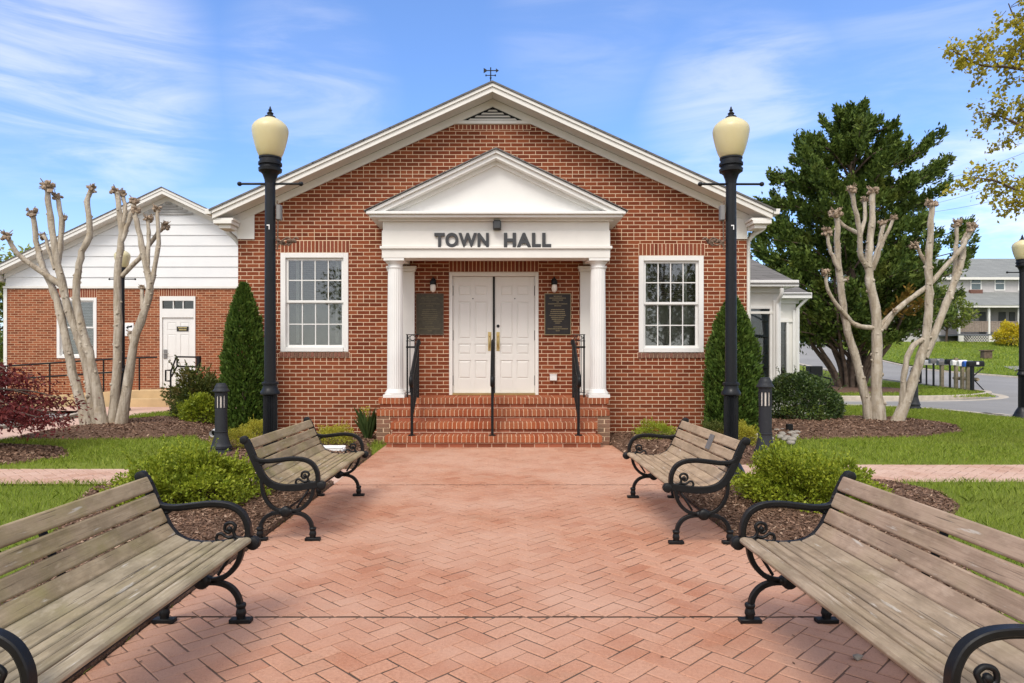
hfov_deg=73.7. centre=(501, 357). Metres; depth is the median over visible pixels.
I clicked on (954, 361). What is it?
mailbox
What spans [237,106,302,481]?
street lamp
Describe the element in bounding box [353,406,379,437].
daffodil clump
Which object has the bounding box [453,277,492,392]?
door
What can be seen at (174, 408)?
sprig shrub
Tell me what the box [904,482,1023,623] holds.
lawn
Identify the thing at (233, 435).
shrub
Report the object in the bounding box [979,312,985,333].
ground window
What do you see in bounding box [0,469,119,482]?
path bed
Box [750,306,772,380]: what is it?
window
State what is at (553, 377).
outlet box
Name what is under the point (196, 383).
bronze shrub
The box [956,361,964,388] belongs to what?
mailbox
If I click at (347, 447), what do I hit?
mulch bed
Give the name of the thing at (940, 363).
mailbox
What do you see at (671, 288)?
window
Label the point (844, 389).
mulch bed
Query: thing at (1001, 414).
kerb
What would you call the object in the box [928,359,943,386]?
mailbox
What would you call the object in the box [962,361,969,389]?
mailbox
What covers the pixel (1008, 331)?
forsythia
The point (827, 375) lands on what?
lawn
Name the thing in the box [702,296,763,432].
arborvitae
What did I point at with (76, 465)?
lawn
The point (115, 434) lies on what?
mulch bed
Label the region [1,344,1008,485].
ground
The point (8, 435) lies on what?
path
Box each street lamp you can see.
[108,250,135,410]
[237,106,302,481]
[698,107,763,479]
[1006,235,1023,418]
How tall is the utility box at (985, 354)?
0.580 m
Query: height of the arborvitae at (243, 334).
2.617 m
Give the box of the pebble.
[853,654,863,660]
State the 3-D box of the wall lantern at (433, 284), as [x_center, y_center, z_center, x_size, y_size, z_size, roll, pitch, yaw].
[-1.177,-1.257,11.777,0.112,0.272,0.145,0,0,0]
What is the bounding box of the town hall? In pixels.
[204,80,779,447]
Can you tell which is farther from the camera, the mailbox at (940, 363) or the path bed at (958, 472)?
the mailbox at (940, 363)
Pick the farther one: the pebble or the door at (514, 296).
the door at (514, 296)
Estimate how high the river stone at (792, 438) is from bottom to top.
0.088 m
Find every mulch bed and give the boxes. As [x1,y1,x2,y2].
[0,444,67,464]
[0,481,333,682]
[19,416,213,439]
[199,434,376,468]
[609,415,963,464]
[681,480,1000,673]
[831,385,899,393]
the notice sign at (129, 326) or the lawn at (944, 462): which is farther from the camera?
the notice sign at (129, 326)
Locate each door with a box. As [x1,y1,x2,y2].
[163,318,193,387]
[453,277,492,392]
[495,277,534,392]
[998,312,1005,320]
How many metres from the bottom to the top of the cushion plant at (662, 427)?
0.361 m
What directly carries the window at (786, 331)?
in the sunroom
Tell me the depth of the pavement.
3.89 m
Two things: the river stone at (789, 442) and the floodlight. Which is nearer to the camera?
the river stone at (789, 442)
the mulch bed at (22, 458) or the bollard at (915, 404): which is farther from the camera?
the bollard at (915, 404)
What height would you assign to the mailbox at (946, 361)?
1.353 m
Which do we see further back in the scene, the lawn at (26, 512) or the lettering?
the lettering
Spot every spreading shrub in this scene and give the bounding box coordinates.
[93,434,273,509]
[730,423,894,513]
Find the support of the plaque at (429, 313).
attached to the town hall
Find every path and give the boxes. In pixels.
[0,407,170,438]
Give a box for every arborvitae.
[218,281,263,433]
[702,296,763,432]
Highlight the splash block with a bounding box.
[323,445,345,451]
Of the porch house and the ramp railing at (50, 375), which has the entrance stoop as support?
the ramp railing at (50, 375)
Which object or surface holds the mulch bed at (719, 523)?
on the lawn at (984, 505)
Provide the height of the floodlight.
0.157 m
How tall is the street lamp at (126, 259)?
4.195 m
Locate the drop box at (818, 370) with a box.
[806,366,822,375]
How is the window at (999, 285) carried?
in the porch house
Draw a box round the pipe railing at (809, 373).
[781,364,830,383]
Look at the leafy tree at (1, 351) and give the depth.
49.25 m
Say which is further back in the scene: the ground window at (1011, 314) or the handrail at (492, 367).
the ground window at (1011, 314)
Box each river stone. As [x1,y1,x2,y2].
[786,440,794,444]
[787,437,796,441]
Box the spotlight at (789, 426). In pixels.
[786,424,792,429]
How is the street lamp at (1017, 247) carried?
on the lawn at (944, 462)
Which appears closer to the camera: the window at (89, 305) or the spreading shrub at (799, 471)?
the spreading shrub at (799, 471)
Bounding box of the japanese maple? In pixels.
[0,360,99,440]
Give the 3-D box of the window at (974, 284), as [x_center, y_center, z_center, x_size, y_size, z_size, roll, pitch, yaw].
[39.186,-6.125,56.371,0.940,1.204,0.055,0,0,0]
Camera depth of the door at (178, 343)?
19.82 m
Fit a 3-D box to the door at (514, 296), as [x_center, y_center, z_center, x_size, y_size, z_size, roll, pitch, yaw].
[0.241,-0.394,11.865,0.707,2.021,0.129,0,0,0]
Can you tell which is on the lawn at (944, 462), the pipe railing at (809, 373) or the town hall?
the pipe railing at (809, 373)
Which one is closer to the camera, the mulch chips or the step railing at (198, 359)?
the mulch chips
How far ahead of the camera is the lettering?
10.97 m
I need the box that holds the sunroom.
[750,258,811,411]
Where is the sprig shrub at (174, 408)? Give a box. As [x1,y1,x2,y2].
[165,396,198,418]
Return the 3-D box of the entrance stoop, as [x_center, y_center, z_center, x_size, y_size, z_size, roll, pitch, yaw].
[-11.350,1.155,19.209,10.300,0.490,1.178,0,0,0]
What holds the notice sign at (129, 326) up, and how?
attached to the annex
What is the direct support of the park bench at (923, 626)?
on the pavement
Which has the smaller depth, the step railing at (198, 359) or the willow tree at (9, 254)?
the step railing at (198, 359)
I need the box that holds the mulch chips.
[0,414,1003,613]
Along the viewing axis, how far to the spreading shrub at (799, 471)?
5.87 m
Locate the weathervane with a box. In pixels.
[484,67,498,80]
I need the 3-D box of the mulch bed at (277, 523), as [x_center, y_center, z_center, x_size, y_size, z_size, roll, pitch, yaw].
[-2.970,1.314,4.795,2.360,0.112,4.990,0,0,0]
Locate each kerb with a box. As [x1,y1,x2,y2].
[0,412,77,429]
[799,363,991,400]
[800,343,1017,377]
[820,404,1011,416]
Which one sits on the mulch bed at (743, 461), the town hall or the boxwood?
the boxwood
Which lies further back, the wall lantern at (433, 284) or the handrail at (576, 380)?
the wall lantern at (433, 284)
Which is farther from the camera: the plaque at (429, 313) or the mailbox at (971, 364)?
the mailbox at (971, 364)
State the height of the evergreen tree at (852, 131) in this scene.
11.967 m
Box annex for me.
[0,187,237,397]
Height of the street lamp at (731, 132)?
3.998 m
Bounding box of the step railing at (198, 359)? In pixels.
[165,356,200,397]
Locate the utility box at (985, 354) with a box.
[979,350,993,358]
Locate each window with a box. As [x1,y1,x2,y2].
[57,298,96,357]
[280,253,347,351]
[639,256,703,351]
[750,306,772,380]
[781,318,788,372]
[970,280,981,289]
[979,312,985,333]
[994,280,1004,290]
[1009,312,1014,320]
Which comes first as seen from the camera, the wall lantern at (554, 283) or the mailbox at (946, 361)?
the wall lantern at (554, 283)
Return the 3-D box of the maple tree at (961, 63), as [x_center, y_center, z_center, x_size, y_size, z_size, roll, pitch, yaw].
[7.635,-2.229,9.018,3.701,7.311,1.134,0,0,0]
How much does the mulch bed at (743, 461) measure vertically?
0.162 m
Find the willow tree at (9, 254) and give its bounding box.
[0,240,31,341]
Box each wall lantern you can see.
[430,277,435,291]
[551,277,557,291]
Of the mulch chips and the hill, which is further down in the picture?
the mulch chips
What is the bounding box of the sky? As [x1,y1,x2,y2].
[0,0,1023,342]
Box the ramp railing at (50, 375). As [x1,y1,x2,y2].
[3,356,156,393]
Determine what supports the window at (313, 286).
in the town hall
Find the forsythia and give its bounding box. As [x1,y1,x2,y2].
[990,319,1018,345]
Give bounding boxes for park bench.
[0,470,260,682]
[239,417,368,540]
[623,417,750,543]
[730,470,1023,682]
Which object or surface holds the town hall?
on the ground at (70, 412)
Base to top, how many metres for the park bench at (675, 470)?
0.772 m
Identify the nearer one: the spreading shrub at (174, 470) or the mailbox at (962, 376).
the spreading shrub at (174, 470)
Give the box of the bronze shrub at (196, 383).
[160,355,218,414]
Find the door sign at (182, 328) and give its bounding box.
[177,326,188,330]
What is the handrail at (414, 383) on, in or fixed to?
on the town hall
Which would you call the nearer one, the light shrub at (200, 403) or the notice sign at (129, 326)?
the light shrub at (200, 403)
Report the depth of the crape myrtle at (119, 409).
12.45 m
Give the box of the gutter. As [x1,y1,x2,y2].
[938,393,1008,400]
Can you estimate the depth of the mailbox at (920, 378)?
30.54 m
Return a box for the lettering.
[434,233,550,246]
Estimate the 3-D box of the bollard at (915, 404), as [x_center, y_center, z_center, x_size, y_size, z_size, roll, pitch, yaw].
[10.591,0.785,17.500,0.310,1.090,0.310,0,0,0]
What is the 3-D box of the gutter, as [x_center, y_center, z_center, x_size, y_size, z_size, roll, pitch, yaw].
[10.152,1.347,23.505,23.077,0.166,6.637,0,0,-23]
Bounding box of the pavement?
[73,445,919,682]
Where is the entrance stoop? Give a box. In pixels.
[2,389,173,407]
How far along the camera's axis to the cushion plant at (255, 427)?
10.80 m
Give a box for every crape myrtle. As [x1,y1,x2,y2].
[0,178,170,424]
[821,182,978,420]
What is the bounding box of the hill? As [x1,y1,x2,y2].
[825,343,1018,375]
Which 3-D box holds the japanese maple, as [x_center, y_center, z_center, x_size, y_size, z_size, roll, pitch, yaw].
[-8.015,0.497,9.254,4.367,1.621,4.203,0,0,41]
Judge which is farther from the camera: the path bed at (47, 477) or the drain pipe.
the drain pipe
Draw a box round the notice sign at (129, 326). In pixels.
[125,323,133,335]
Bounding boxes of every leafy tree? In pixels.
[0,332,2,362]
[933,282,981,341]
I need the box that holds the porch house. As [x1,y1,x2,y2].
[830,259,1018,341]
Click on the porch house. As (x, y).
(991, 286)
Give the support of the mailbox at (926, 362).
on the ground at (70, 412)
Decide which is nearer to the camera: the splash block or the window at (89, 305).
the splash block
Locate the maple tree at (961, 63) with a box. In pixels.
[938,0,1023,223]
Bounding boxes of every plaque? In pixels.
[416,293,443,334]
[544,293,570,334]
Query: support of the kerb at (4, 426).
on the ground at (70, 412)
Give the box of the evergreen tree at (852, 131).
[747,95,981,386]
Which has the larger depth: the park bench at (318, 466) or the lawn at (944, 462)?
the lawn at (944, 462)
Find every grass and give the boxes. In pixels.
[0,382,1023,681]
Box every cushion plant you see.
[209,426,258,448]
[239,417,262,435]
[316,419,356,444]
[631,417,676,439]
[700,417,723,433]
[738,419,757,445]
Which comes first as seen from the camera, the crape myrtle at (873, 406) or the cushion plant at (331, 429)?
the cushion plant at (331, 429)
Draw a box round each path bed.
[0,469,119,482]
[649,465,1023,481]
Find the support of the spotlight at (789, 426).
on the mulch bed at (743, 461)
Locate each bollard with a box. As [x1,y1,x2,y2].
[211,383,232,453]
[752,377,773,458]
[910,368,920,408]
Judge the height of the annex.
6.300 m
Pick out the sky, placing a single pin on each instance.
(139, 97)
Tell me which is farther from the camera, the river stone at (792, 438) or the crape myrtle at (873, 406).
the crape myrtle at (873, 406)
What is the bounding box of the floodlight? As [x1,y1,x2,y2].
[493,220,500,229]
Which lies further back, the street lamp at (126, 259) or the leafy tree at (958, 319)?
the leafy tree at (958, 319)
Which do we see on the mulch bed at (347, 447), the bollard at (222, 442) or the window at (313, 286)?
the bollard at (222, 442)
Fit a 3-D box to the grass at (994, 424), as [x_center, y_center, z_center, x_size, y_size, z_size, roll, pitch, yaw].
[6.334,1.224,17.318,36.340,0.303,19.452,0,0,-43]
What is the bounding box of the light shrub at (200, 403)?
[171,391,214,422]
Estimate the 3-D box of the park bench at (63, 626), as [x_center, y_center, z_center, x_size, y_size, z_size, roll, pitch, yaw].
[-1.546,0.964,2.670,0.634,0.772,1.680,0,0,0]
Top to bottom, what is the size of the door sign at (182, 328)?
0.140 m
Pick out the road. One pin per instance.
(1007, 386)
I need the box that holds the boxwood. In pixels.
[772,365,847,420]
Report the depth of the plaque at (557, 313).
11.83 m
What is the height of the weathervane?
0.375 m
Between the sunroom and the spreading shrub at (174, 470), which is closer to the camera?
the spreading shrub at (174, 470)
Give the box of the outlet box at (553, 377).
[550,374,556,380]
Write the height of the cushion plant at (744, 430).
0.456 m
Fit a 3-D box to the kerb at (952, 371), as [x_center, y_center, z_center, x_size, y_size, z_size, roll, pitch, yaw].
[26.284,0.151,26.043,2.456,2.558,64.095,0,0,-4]
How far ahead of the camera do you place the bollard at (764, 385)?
8.73 m
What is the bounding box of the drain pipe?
[209,429,214,436]
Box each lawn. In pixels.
[0,413,385,468]
[0,486,93,578]
[750,406,1023,464]
[799,365,973,395]
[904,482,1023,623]
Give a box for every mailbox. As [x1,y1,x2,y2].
[918,359,927,383]
[924,360,935,384]
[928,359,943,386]
[936,360,948,386]
[944,359,960,387]
[950,358,966,388]
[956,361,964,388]
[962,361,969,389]
[966,361,984,390]
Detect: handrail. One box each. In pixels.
[406,334,420,435]
[489,339,495,435]
[570,334,584,435]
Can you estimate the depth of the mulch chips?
6.75 m
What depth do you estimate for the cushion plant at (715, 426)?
10.80 m
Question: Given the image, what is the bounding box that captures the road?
[799,345,1017,414]
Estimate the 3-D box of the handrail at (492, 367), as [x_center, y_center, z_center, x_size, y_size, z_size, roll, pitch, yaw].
[-0.135,0.438,10.737,0.100,1.472,1.234,0,0,0]

